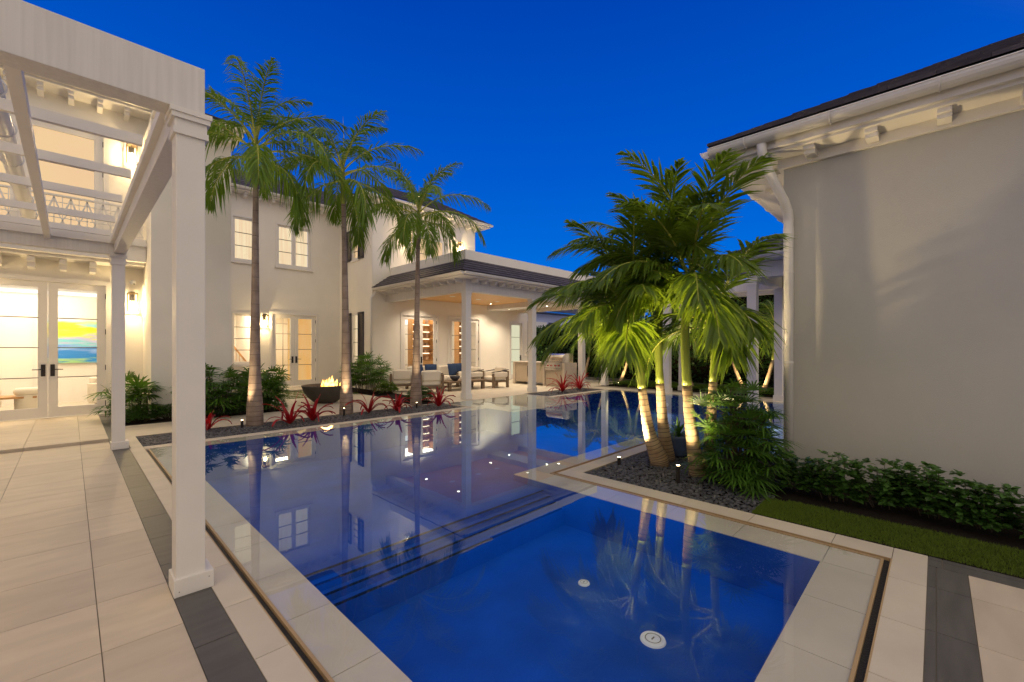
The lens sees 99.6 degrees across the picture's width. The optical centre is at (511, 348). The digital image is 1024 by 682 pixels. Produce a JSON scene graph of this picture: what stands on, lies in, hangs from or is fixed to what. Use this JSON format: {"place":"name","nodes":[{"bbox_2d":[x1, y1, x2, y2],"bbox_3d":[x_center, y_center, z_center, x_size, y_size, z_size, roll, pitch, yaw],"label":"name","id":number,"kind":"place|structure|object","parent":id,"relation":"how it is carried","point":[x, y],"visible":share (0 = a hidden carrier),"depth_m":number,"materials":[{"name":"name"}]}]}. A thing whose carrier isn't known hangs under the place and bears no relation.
{"place":"outdoors","nodes":[
{"label":"outdoors","id":0,"kind":"place"},
{"bbox_2d":[125,394,434,436],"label":"walkway","id":1,"kind":"structure","parent":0,"point":[149,429],"depth_m":9.38,"materials":[{"name":"tile"}]},
{"bbox_2d":[301,376,340,403],"bbox_3d":[-5.019,1.085,11.667,1.200,0.729,1.200,0,0,44],"label":"fire bowl","id":2,"kind":"object","parent":1,"relation":"on","point":[329,390],"visible":0.99,"depth_m":11.29,"materials":[{"name":"concrete"}]},
{"bbox_2d":[1,385,982,681],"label":"paving grout","id":3,"kind":"object","parent":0,"point":[587,471],"visible":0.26,"depth_m":2.69,"materials":[{"name":"grey"}]},
{"bbox_2d":[0,414,107,453],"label":"landing","id":4,"kind":"object","parent":3,"relation":"on","point":[30,435],"depth_m":7.16,"materials":[{"name":"tile"}]},
{"bbox_2d":[232,387,306,398],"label":"stepping slabs","id":5,"kind":"structure","parent":3,"relation":"on","point":[295,389],"depth_m":14.64,"materials":[{"name":"stone"}]},
{"bbox_2d":[264,390,357,398],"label":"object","id":6,"kind":"structure","parent":3,"relation":"on","point":[295,394],"depth_m":13.56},
{"bbox_2d":[147,450,889,681],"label":"overflow channel","id":7,"kind":"object","parent":3,"relation":"in","point":[863,664],"visible":0.21,"depth_m":2.34,"materials":[{"name":"black"}]},
{"bbox_2d":[145,442,891,681],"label":"channel lip","id":8,"kind":"object","parent":7,"relation":"attached to","point":[318,666],"visible":0.46,"depth_m":2.82,"materials":[{"name":"stone"}]},
{"bbox_2d":[125,386,927,681],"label":"coping","id":9,"kind":"object","parent":3,"relation":"on","point":[898,653],"visible":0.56,"depth_m":2.60,"materials":[{"name":"stone"}]},
{"bbox_2d":[600,238,782,409],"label":"covered walkway","id":10,"kind":"structure","parent":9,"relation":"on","point":[752,291],"depth_m":11.83,"materials":[{"name":"white paint"}]},
{"bbox_2d":[376,380,617,402],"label":"loggia floor","id":11,"kind":"structure","parent":0,"point":[488,390],"depth_m":14.97,"materials":[{"name":"tile"}]},
{"bbox_2d":[389,369,411,386],"bbox_3d":[-3.725,1.070,14.655,0.860,0.760,0.764,0,0,-16],"label":"armchair","id":12,"kind":"object","parent":11,"relation":"on","point":[400,377],"visible":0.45,"depth_m":14.34,"materials":[{"name":"fabric"}]},
{"bbox_2d":[420,370,443,393],"bbox_3d":[-2.696,1.070,14.063,0.860,0.760,0.764,0,0,-26],"label":"armchair","id":13,"kind":"object","parent":11,"relation":"on","point":[432,378],"visible":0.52,"depth_m":13.79,"materials":[{"name":"fabric"}]},
{"bbox_2d":[405,365,473,388],"bbox_3d":[-2.668,1.040,16.266,0.820,0.820,2.600,0,0,44],"label":"sofa","id":14,"kind":"object","parent":11,"relation":"on","point":[443,369],"visible":0.23,"depth_m":16.46,"materials":[{"name":"beige fabric"}]},
{"bbox_2d":[447,363,456,375],"bbox_3d":[-2.257,0.790,16.413,0.199,0.440,0.460,0,0,36],"label":"cushion","id":15,"kind":"object","parent":14,"relation":"on","point":[452,369],"visible":0.95,"depth_m":16.32,"materials":[{"name":"blue fabric"}]},
{"bbox_2d":[439,379,485,391],"bbox_3d":[-1.818,1.285,15.433,0.800,0.330,1.700,0,0,44],"label":"coffee table","id":16,"kind":"object","parent":11,"relation":"on","point":[449,385],"visible":0.61,"depth_m":15.19,"materials":[{"name":"brown wood"}]},
{"bbox_2d":[456,366,483,387],"bbox_3d":[-1.594,1.070,16.375,0.860,0.760,0.764,0,0,44],"label":"armchair","id":17,"kind":"object","parent":11,"relation":"on","point":[477,373],"visible":0.47,"depth_m":16.28,"materials":[{"name":"fabric"}]},
{"bbox_2d":[484,366,508,387],"bbox_3d":[-0.642,1.070,16.352,0.764,0.760,0.860,0,0,-36],"label":"armchair","id":18,"kind":"object","parent":11,"relation":"on","point":[498,374],"visible":0.86,"depth_m":16.17,"materials":[{"name":"fabric"}]},
{"bbox_2d":[513,361,576,386],"bbox_3d":[1.261,0.990,17.388,2.700,0.920,0.797,0,0,44],"label":"outdoor kitchen","id":19,"kind":"object","parent":11,"relation":"on","point":[520,371],"visible":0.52,"depth_m":16.89,"materials":[{"name":"stone"}]},
{"bbox_2d":[517,363,527,380],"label":"cabinet door","id":20,"kind":"structure","parent":19,"relation":"in","point":[522,368],"depth_m":17.72,"materials":[{"name":"brown wood"}]},
{"bbox_2d":[536,363,542,382],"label":"cabinet door","id":21,"kind":"structure","parent":19,"relation":"in","point":[539,373],"depth_m":17.07,"materials":[{"name":"brown wood"}]},
{"bbox_2d":[546,371,561,384],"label":"cabinet door","id":22,"kind":"structure","parent":19,"relation":"in","point":[553,375],"depth_m":16.61,"materials":[{"name":"brown wood"}]},
{"bbox_2d":[545,353,572,369],"bbox_3d":[1.823,0.504,16.805,0.840,0.632,0.767,0,0,44],"label":"grill","id":23,"kind":"object","parent":19,"relation":"on","point":[555,362],"visible":0.81,"depth_m":16.55,"materials":[{"name":"silver metal"}]},
{"bbox_2d":[565,323,597,374],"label":"hedge palm","id":24,"kind":"object","parent":11,"relation":"on","point":[587,350],"visible":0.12,"depth_m":19.27,"materials":[{"name":"green plant"}]},
{"bbox_2d":[577,376,773,387],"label":"kerb","id":25,"kind":"structure","parent":11,"relation":"on","point":[593,378],"depth_m":19.12,"materials":[{"name":"stone"}]},
{"bbox_2d":[0,442,1023,681],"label":"patio paving","id":26,"kind":"structure","parent":0,"point":[49,630],"depth_m":2.57,"materials":[{"name":"tile"}]},
{"bbox_2d":[205,422,819,681],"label":"pool basin","id":27,"kind":"object","parent":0,"point":[520,604],"visible":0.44,"depth_m":3.49,"materials":[{"name":"paint"}]},
{"bbox_2d":[304,490,561,606],"bbox_3d":[-0.450,1.594,3.686,0.280,0.134,2.516,0,0,44],"label":"step mosaic","id":28,"kind":"object","parent":27,"relation":"on","point":[393,567],"visible":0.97,"depth_m":3.43,"materials":[{"name":"tile"}]},
{"bbox_2d":[150,427,879,681],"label":"wet coping","id":29,"kind":"object","parent":27,"relation":"on","point":[818,639],"visible":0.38,"depth_m":2.56,"materials":[{"name":"stone"}]},
{"bbox_2d":[640,631,665,648],"bbox_3d":[0.885,1.823,2.717,0.158,0.014,0.158,0,0,44],"label":"pool drain","id":30,"kind":"object","parent":27,"relation":"on","point":[653,639],"visible":1,"depth_m":2.70,"materials":[{"name":"white plastic"}]},
{"bbox_2d":[23,0,1023,319],"label":"sky","id":31,"kind":"structure","parent":0,"point":[536,100],"materials":[{"name":"blue"}]},
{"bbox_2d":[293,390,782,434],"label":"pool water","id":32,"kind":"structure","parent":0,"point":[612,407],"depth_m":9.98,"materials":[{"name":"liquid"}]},
{"bbox_2d":[99,415,1023,681],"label":"dark stone band","id":33,"kind":"object","parent":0,"point":[222,652],"visible":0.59,"depth_m":2.34,"materials":[{"name":"stone"}]},
{"bbox_2d":[0,0,213,598],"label":"pergola","id":34,"kind":"object","parent":33,"relation":"on","point":[48,44],"visible":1,"depth_m":2.59,"materials":[{"name":"white paint"}]},
{"bbox_2d":[125,387,1023,549],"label":"planting soil","id":35,"kind":"structure","parent":0,"point":[1003,537],"depth_m":3.99,"materials":[{"name":"soil"}]},
{"bbox_2d":[84,368,171,418],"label":"lady palm","id":36,"kind":"object","parent":35,"relation":"on","point":[136,395],"visible":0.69,"depth_m":8.56,"materials":[{"name":"green"}]},
{"bbox_2d":[125,406,156,422],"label":"shrub","id":37,"kind":"object","parent":35,"relation":"on","point":[129,418],"visible":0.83,"depth_m":8.42,"materials":[{"name":"green plant"}]},
{"bbox_2d":[148,404,171,419],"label":"shrub","id":38,"kind":"object","parent":35,"relation":"on","point":[165,411],"visible":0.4,"depth_m":8.73,"materials":[{"name":"green plant"}]},
{"bbox_2d":[168,363,263,417],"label":"lady palm","id":39,"kind":"object","parent":35,"relation":"on","point":[211,384],"visible":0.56,"depth_m":9.13,"materials":[{"name":"green"}]},
{"bbox_2d":[205,398,237,416],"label":"shrub","id":40,"kind":"object","parent":35,"relation":"on","point":[217,407],"visible":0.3,"depth_m":9.21,"materials":[{"name":"green plant"}]},
{"bbox_2d":[226,397,265,414],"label":"shrub","id":41,"kind":"object","parent":35,"relation":"on","point":[243,408],"visible":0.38,"depth_m":9.47,"materials":[{"name":"green plant"}]},
{"bbox_2d":[222,364,292,408],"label":"lady palm","id":42,"kind":"object","parent":35,"relation":"on","point":[272,385],"visible":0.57,"depth_m":10.07,"materials":[{"name":"green"}]},
{"bbox_2d":[263,395,288,411],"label":"shrub","id":43,"kind":"object","parent":35,"relation":"on","point":[275,404],"visible":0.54,"depth_m":10.03,"materials":[{"name":"green plant"}]},
{"bbox_2d":[136,404,459,446],"bbox_3d":[-3.682,1.468,8.969,1.129,0.040,6.174,0,0,44],"label":"pebble bed","id":44,"kind":"object","parent":35,"relation":"on","point":[214,432],"visible":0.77,"depth_m":8.41,"materials":[{"name":"gravel"}]},
{"bbox_2d":[205,410,231,429],"bbox_3d":[-5.388,1.220,7.747,0.694,0.459,0.582,0,0,-12],"label":"bromeliad","id":45,"kind":"object","parent":44,"relation":"on","point":[208,424],"visible":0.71,"depth_m":7.73,"materials":[{"name":"red plant"}]},
{"bbox_2d":[143,55,356,426],"bbox_3d":[-4.840,-1.789,8.353,3.820,6.538,3.639,0,0,44],"label":"royal palm","id":46,"kind":"object","parent":44,"relation":"on","point":[255,157],"visible":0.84,"depth_m":8.20,"materials":[{"name":"green"}]},
{"bbox_2d":[262,392,313,426],"bbox_3d":[-4.309,1.142,8.347,0.789,0.616,0.875,0,0,-14],"label":"bromeliad","id":47,"kind":"object","parent":44,"relation":"on","point":[290,418],"visible":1,"depth_m":8.30,"materials":[{"name":"red plant"}]},
{"bbox_2d":[293,394,335,421],"bbox_3d":[-3.989,1.180,8.747,0.803,0.540,0.858,0,0,44],"label":"bromeliad","id":48,"kind":"object","parent":44,"relation":"on","point":[312,414],"visible":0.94,"depth_m":8.70,"materials":[{"name":"red plant"}]},
{"bbox_2d":[261,110,424,414],"bbox_3d":[-3.733,-1.887,9.708,3.251,6.735,3.425,0,0,44],"label":"royal palm","id":49,"kind":"object","parent":44,"relation":"on","point":[308,174],"visible":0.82,"depth_m":9.60,"materials":[{"name":"green"}]},
{"bbox_2d":[345,390,387,414],"bbox_3d":[-3.241,1.181,9.785,0.881,0.539,0.759,0,0,-4],"label":"bromeliad","id":50,"kind":"object","parent":44,"relation":"on","point":[367,409],"visible":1,"depth_m":9.79,"materials":[{"name":"red plant"}]},
{"bbox_2d":[382,392,411,412],"bbox_3d":[-2.670,1.216,10.052,0.665,0.468,0.753,0,0,-6],"label":"bromeliad","id":51,"kind":"object","parent":44,"relation":"on","point":[397,405],"visible":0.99,"depth_m":10.03,"materials":[{"name":"red plant"}]},
{"bbox_2d":[421,386,455,405],"bbox_3d":[-1.832,1.183,10.828,0.835,0.534,0.846,0,0,7],"label":"bromeliad","id":52,"kind":"object","parent":44,"relation":"on","point":[438,400],"visible":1,"depth_m":10.83,"materials":[{"name":"red plant"}]},
{"bbox_2d":[337,351,392,392],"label":"lady palm","id":53,"kind":"object","parent":35,"relation":"on","point":[359,373],"visible":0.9,"depth_m":14.36,"materials":[{"name":"green"}]},
{"bbox_2d":[373,381,398,393],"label":"shrub","id":54,"kind":"object","parent":35,"relation":"on","point":[384,385],"visible":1,"depth_m":13.81,"materials":[{"name":"green plant"}]},
{"bbox_2d":[337,156,491,405],"bbox_3d":[-2.366,-1.652,11.254,3.620,6.266,3.508,0,0,44],"label":"royal palm","id":55,"kind":"object","parent":35,"relation":"on","point":[429,249],"visible":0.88,"depth_m":11.09,"materials":[{"name":"green"}]},
{"bbox_2d":[405,386,435,401],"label":"shrub","id":56,"kind":"object","parent":35,"relation":"on","point":[424,393],"visible":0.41,"depth_m":11.82,"materials":[{"name":"green plant"}]},
{"bbox_2d":[529,388,600,395],"bbox_3d":[1.820,1.466,14.617,1.084,0.045,3.112,0,0,44],"label":"pebble bed","id":57,"kind":"object","parent":35,"relation":"on","point":[554,393],"visible":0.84,"depth_m":14.46,"materials":[{"name":"gravel"}]},
{"bbox_2d":[547,371,577,391],"bbox_3d":[1.753,1.100,14.550,1.088,0.700,1.099,0,0,-21],"label":"bromeliad","id":58,"kind":"object","parent":57,"relation":"on","point":[562,386],"visible":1,"depth_m":14.55,"materials":[{"name":"red plant"}]},
{"bbox_2d":[568,371,590,388],"bbox_3d":[2.391,1.101,15.473,0.864,0.698,0.985,0,0,3],"label":"bromeliad","id":59,"kind":"object","parent":57,"relation":"on","point":[579,384],"visible":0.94,"depth_m":15.41,"materials":[{"name":"red plant"}]},
{"bbox_2d":[523,198,682,467],"bbox_3d":[1.073,-0.036,5.328,1.837,3.050,2.527,0,0,-7],"label":"ringed palm","id":60,"kind":"object","parent":35,"relation":"on","point":[624,347],"visible":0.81,"depth_m":4.93,"materials":[{"name":"green"}]},
{"bbox_2d":[569,148,782,477],"bbox_3d":[1.515,-0.276,4.826,2.600,3.647,1.794,0,0,67],"label":"ringed palm","id":61,"kind":"object","parent":35,"relation":"on","point":[718,324],"visible":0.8,"depth_m":4.42,"materials":[{"name":"green"}]},
{"bbox_2d":[585,451,774,512],"bbox_3d":[2.248,1.468,5.225,1.838,0.039,2.232,0,0,44],"label":"pebble bed","id":62,"kind":"object","parent":35,"relation":"on","point":[721,489],"visible":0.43,"depth_m":4.75,"materials":[{"name":"gravel"}]},
{"bbox_2d":[546,157,734,462],"bbox_3d":[1.353,-0.262,5.558,1.739,3.512,2.892,0,0,-16],"label":"ringed palm","id":63,"kind":"object","parent":62,"relation":"on","point":[664,437],"visible":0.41,"depth_m":5.23,"materials":[{"name":"green"}]},
{"bbox_2d":[669,417,701,456],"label":"potted plant","id":64,"kind":"object","parent":62,"relation":"on","point":[678,437],"visible":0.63,"depth_m":5.80,"materials":[{"name":"green plant"}]},
{"bbox_2d":[609,233,795,474],"bbox_3d":[1.911,0.123,5.048,1.618,2.888,2.492,0,0,-8],"label":"ringed palm","id":65,"kind":"object","parent":35,"relation":"on","point":[671,333],"visible":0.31,"depth_m":4.39,"materials":[{"name":"green"}]},
{"bbox_2d":[669,377,802,501],"bbox_3d":[2.391,0.938,4.667,1.195,1.313,1.238,0,0,-29],"label":"lady palm","id":66,"kind":"object","parent":35,"relation":"on","point":[733,430],"visible":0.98,"depth_m":4.46,"materials":[{"name":"green"}]},
{"bbox_2d":[775,450,823,491],"bbox_3d":[2.932,1.261,4.467,0.476,0.382,0.465,0,0,44],"label":"ficus shrub","id":67,"kind":"object","parent":35,"relation":"on","point":[801,475],"visible":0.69,"depth_m":4.38,"materials":[{"name":"green plant"}]},
{"bbox_2d":[801,449,866,501],"bbox_3d":[3.085,1.224,4.179,0.443,0.454,0.529,0,0,9],"label":"ficus shrub","id":68,"kind":"object","parent":35,"relation":"on","point":[837,483],"visible":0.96,"depth_m":4.09,"materials":[{"name":"green plant"}]},
{"bbox_2d":[845,458,916,509],"bbox_3d":[3.387,1.233,3.998,0.523,0.437,0.502,0,0,44],"label":"ficus shrub","id":69,"kind":"object","parent":35,"relation":"on","point":[881,488],"visible":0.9,"depth_m":3.94,"materials":[{"name":"green plant"}]},
{"bbox_2d":[880,468,937,510],"bbox_3d":[3.575,1.288,3.941,0.425,0.326,0.390,0,0,19],"label":"ficus shrub","id":70,"kind":"object","parent":35,"relation":"on","point":[899,480],"visible":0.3,"depth_m":3.87,"materials":[{"name":"green plant"}]},
{"bbox_2d":[894,461,965,518],"bbox_3d":[3.626,1.224,3.738,0.480,0.454,0.481,0,0,-15],"label":"ficus shrub","id":71,"kind":"object","parent":35,"relation":"on","point":[942,503],"visible":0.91,"depth_m":3.68,"materials":[{"name":"green plant"}]},
{"bbox_2d":[950,477,1023,532],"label":"ficus shrub","id":72,"kind":"object","parent":35,"relation":"on","point":[982,506],"visible":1,"depth_m":3.41,"materials":[{"name":"green plant"}]},
{"bbox_2d":[1003,489,1023,538],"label":"ficus shrub","id":73,"kind":"object","parent":35,"relation":"on","point":[1021,507],"visible":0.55,"depth_m":3.27,"materials":[{"name":"green plant"}]},
{"bbox_2d":[606,382,773,397],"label":"planting soil","id":74,"kind":"structure","parent":0,"point":[697,390],"depth_m":15.30,"materials":[{"name":"soil"}]},
{"bbox_2d":[643,307,704,385],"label":"hedge palm","id":75,"kind":"object","parent":74,"relation":"on","point":[673,351],"visible":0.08,"depth_m":15.04,"materials":[{"name":"green plant"}]},
{"bbox_2d":[609,379,773,394],"bbox_3d":[8.126,1.375,14.297,10.549,0.171,1.986,0,0,44],"label":"ground cover","id":76,"kind":"object","parent":74,"relation":"on","point":[698,386],"visible":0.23,"depth_m":15.81,"materials":[{"name":"green plant"}]},
{"bbox_2d":[689,304,768,387],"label":"hedge palm","id":77,"kind":"object","parent":74,"relation":"on","point":[738,377],"visible":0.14,"depth_m":14.41,"materials":[{"name":"green plant"}]},
{"bbox_2d":[759,300,773,391],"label":"hedge palm","id":78,"kind":"object","parent":74,"relation":"on","point":[765,350],"visible":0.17,"depth_m":13.89,"materials":[{"name":"green plant"}]},
{"bbox_2d":[752,497,1023,578],"bbox_3d":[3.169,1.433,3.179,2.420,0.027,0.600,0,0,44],"label":"grass","id":79,"kind":"structure","parent":0,"point":[823,516],"depth_m":3.34,"materials":[{"name":"plant"}]},
{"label":"ground","id":80,"kind":"structure","parent":0,"visible":0},
{"bbox_2d":[0,64,594,421],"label":"house","id":81,"kind":"structure","parent":80,"relation":"on","point":[473,308],"depth_m":12.12,"materials":[{"name":"paint"}]},
{"bbox_2d":[0,114,20,216],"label":"door","id":82,"kind":"structure","parent":81,"relation":"in","point":[13,118],"depth_m":8.44,"materials":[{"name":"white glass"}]},
{"bbox_2d":[0,395,36,399],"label":"coffee table","id":83,"kind":"object","parent":81,"relation":"on","point":[7,397],"visible":0.43,"depth_m":9.05,"materials":[{"name":"brown wood"}]},
{"bbox_2d":[0,278,47,420],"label":"door","id":84,"kind":"structure","parent":81,"relation":"in","point":[42,410],"depth_m":8.68,"materials":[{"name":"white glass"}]},
{"bbox_2d":[13,387,37,408],"bbox_3d":[-10.362,1.110,9.286,0.450,0.560,0.450,0,0,44],"label":"ottoman","id":85,"kind":"object","parent":81,"relation":"on","point":[28,400],"visible":0.59,"depth_m":9.12,"materials":[{"name":"beige fabric"}]},
{"bbox_2d":[21,119,102,228],"bbox_3d":[-9.245,-3.418,8.933,0.050,2.316,1.173,0,0,44],"label":"window frame","id":86,"kind":"structure","parent":81,"relation":"in","point":[98,140],"depth_m":9.25,"materials":[{"name":"white wood"}]},
{"bbox_2d":[48,282,105,416],"bbox_3d":[-9.072,0.022,9.059,0.119,2.736,0.865,0,0,44],"label":"door","id":87,"kind":"structure","parent":81,"relation":"in","point":[53,409],"depth_m":8.97,"materials":[{"name":"white wood"}]},
{"bbox_2d":[58,321,96,362],"bbox_3d":[-11.177,-0.170,11.394,0.055,1.080,1.530,0,0,44],"label":"painting","id":88,"kind":"object","parent":81,"relation":"attached to","point":[77,333],"visible":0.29,"depth_m":11.24,"materials":[{"name":"paint"}]},
{"bbox_2d":[87,376,96,403],"bbox_3d":[-9.833,1.030,10.826,0.800,0.720,0.940,0,0,-16],"label":"armchair","id":89,"kind":"object","parent":81,"relation":"on","point":[91,386],"visible":0.19,"depth_m":10.30,"materials":[{"name":"beige fabric"}]},
{"bbox_2d":[126,143,137,164],"bbox_3d":[-8.403,-4.311,9.565,0.207,0.437,0.184,0,0,44],"label":"wall lantern","id":90,"kind":"object","parent":81,"relation":"attached to","point":[131,147],"depth_m":9.57,"materials":[{"name":"white metal"}]},
{"bbox_2d":[127,292,138,311],"bbox_3d":[-8.393,-1.042,9.576,0.207,0.437,0.184,0,0,44],"label":"wall lantern","id":91,"kind":"object","parent":81,"relation":"attached to","point":[132,298],"depth_m":9.57,"materials":[{"name":"brown metal"}]},
{"bbox_2d":[231,312,250,366],"bbox_3d":[-9.016,-0.310,14.534,0.175,1.820,0.820,0,0,44],"label":"window frame","id":92,"kind":"structure","parent":81,"relation":"in","point":[242,364],"depth_m":14.33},
{"bbox_2d":[231,214,251,264],"bbox_3d":[-9.009,-3.645,14.541,0.175,1.590,0.800,0,0,44],"label":"window frame","id":93,"kind":"structure","parent":81,"relation":"in","point":[232,260],"depth_m":14.28,"materials":[{"name":"wood"}]},
{"bbox_2d":[232,313,250,363],"bbox_3d":[-9.050,-0.335,14.567,0.040,1.670,0.656,0,0,44],"label":"window","id":94,"kind":"structure","parent":81,"relation":"in","point":[233,314],"depth_m":14.35,"materials":[{"name":"white wood"}]},
{"bbox_2d":[233,216,251,260],"bbox_3d":[-9.070,-3.670,14.601,0.115,1.440,0.636,0,0,44],"label":"window","id":95,"kind":"structure","parent":81,"relation":"in","point":[242,227],"depth_m":14.62,"materials":[{"name":"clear glass"}]},
{"bbox_2d":[272,314,293,386],"bbox_3d":[-8.156,0.072,15.423,0.119,2.556,0.760,0,0,44],"label":"door","id":96,"kind":"structure","parent":81,"relation":"in","point":[291,382],"depth_m":15.56,"materials":[{"name":"white wood"}]},
{"bbox_2d":[277,224,293,266],"bbox_3d":[-8.152,-3.670,15.538,0.115,1.440,0.561,0,0,44],"label":"window","id":97,"kind":"structure","parent":81,"relation":"in","point":[285,243],"depth_m":15.58,"materials":[{"name":"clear glass"}]},
{"bbox_2d":[275,222,312,271],"bbox_3d":[-7.893,-3.645,15.681,0.175,1.590,1.290,0,0,44],"label":"window frame","id":98,"kind":"structure","parent":81,"relation":"in","point":[276,266],"depth_m":15.67,"materials":[{"name":"wood"}]},
{"bbox_2d":[294,229,309,268],"bbox_3d":[-7.756,-3.670,15.942,0.115,1.440,0.561,0,0,44],"label":"window","id":99,"kind":"structure","parent":81,"relation":"in","point":[300,248],"depth_m":16.00,"materials":[{"name":"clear glass"}]},
{"bbox_2d":[294,315,315,385],"bbox_3d":[-7.620,0.072,15.970,0.119,2.556,0.760,0,0,44],"label":"door","id":100,"kind":"structure","parent":81,"relation":"in","point":[297,382],"depth_m":15.95,"materials":[{"name":"white wood"}]},
{"bbox_2d":[352,313,357,372],"bbox_3d":[-5.746,-0.190,15.975,0.650,2.220,0.155,0,0,44],"label":"window","id":101,"kind":"structure","parent":81,"relation":"in","point":[355,314],"depth_m":16.12,"materials":[{"name":"clear glass"}]},
{"bbox_2d":[403,315,413,368],"bbox_3d":[-3.791,0.077,16.212,0.050,2.606,0.763,0,0,44],"label":"door","id":102,"kind":"structure","parent":81,"relation":"in","point":[404,316],"depth_m":15.99,"materials":[{"name":"white glass"}]},
{"bbox_2d":[420,316,436,365],"bbox_3d":[-3.223,0.077,16.743,0.119,2.606,0.780,0,0,44],"label":"door","id":103,"kind":"structure","parent":81,"relation":"in","point":[421,318],"depth_m":16.72,"materials":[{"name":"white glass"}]},
{"bbox_2d":[450,318,461,363],"bbox_3d":[-2.257,0.077,17.728,0.119,2.606,0.790,0,0,44],"label":"door","id":104,"kind":"structure","parent":81,"relation":"in","point":[451,319],"depth_m":17.54,"materials":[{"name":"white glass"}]},
{"bbox_2d":[471,320,478,366],"bbox_3d":[-1.725,0.077,18.321,0.071,2.606,0.791,0,0,46],"label":"door","id":105,"kind":"structure","parent":81,"relation":"in","point":[473,321],"depth_m":18.50,"materials":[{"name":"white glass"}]},
{"bbox_2d":[511,323,520,377],"bbox_3d":[0.178,0.100,20.213,0.119,2.560,0.777,0,0,44],"label":"door","id":106,"kind":"structure","parent":81,"relation":"in","point":[515,327],"depth_m":20.24,"materials":[{"name":"grey"}]},
{"bbox_2d":[536,309,577,329],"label":"neighbour house","id":107,"kind":"structure","parent":80,"relation":"on","point":[546,318],"depth_m":37.52,"materials":[{"name":"white"}]},
{"bbox_2d":[536,322,650,379],"bbox_3d":[3.539,0.116,22.014,7.504,2.954,1.562,0,0,44],"label":"hedge","id":108,"kind":"object","parent":80,"relation":"on","point":[563,350],"visible":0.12,"depth_m":21.72,"materials":[{"name":"plant"}]},
{"bbox_2d":[645,295,773,386],"bbox_3d":[10.568,-0.567,15.112,12.449,4.277,1.562,0,0,44],"label":"hedge","id":109,"kind":"object","parent":80,"relation":"on","point":[700,370],"visible":0.06,"depth_m":17.09,"materials":[{"name":"plant"}]},
{"bbox_2d":[700,33,1023,512],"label":"pool house","id":110,"kind":"structure","parent":80,"relation":"on","point":[895,206],"depth_m":4.36,"materials":[{"name":"paint"}]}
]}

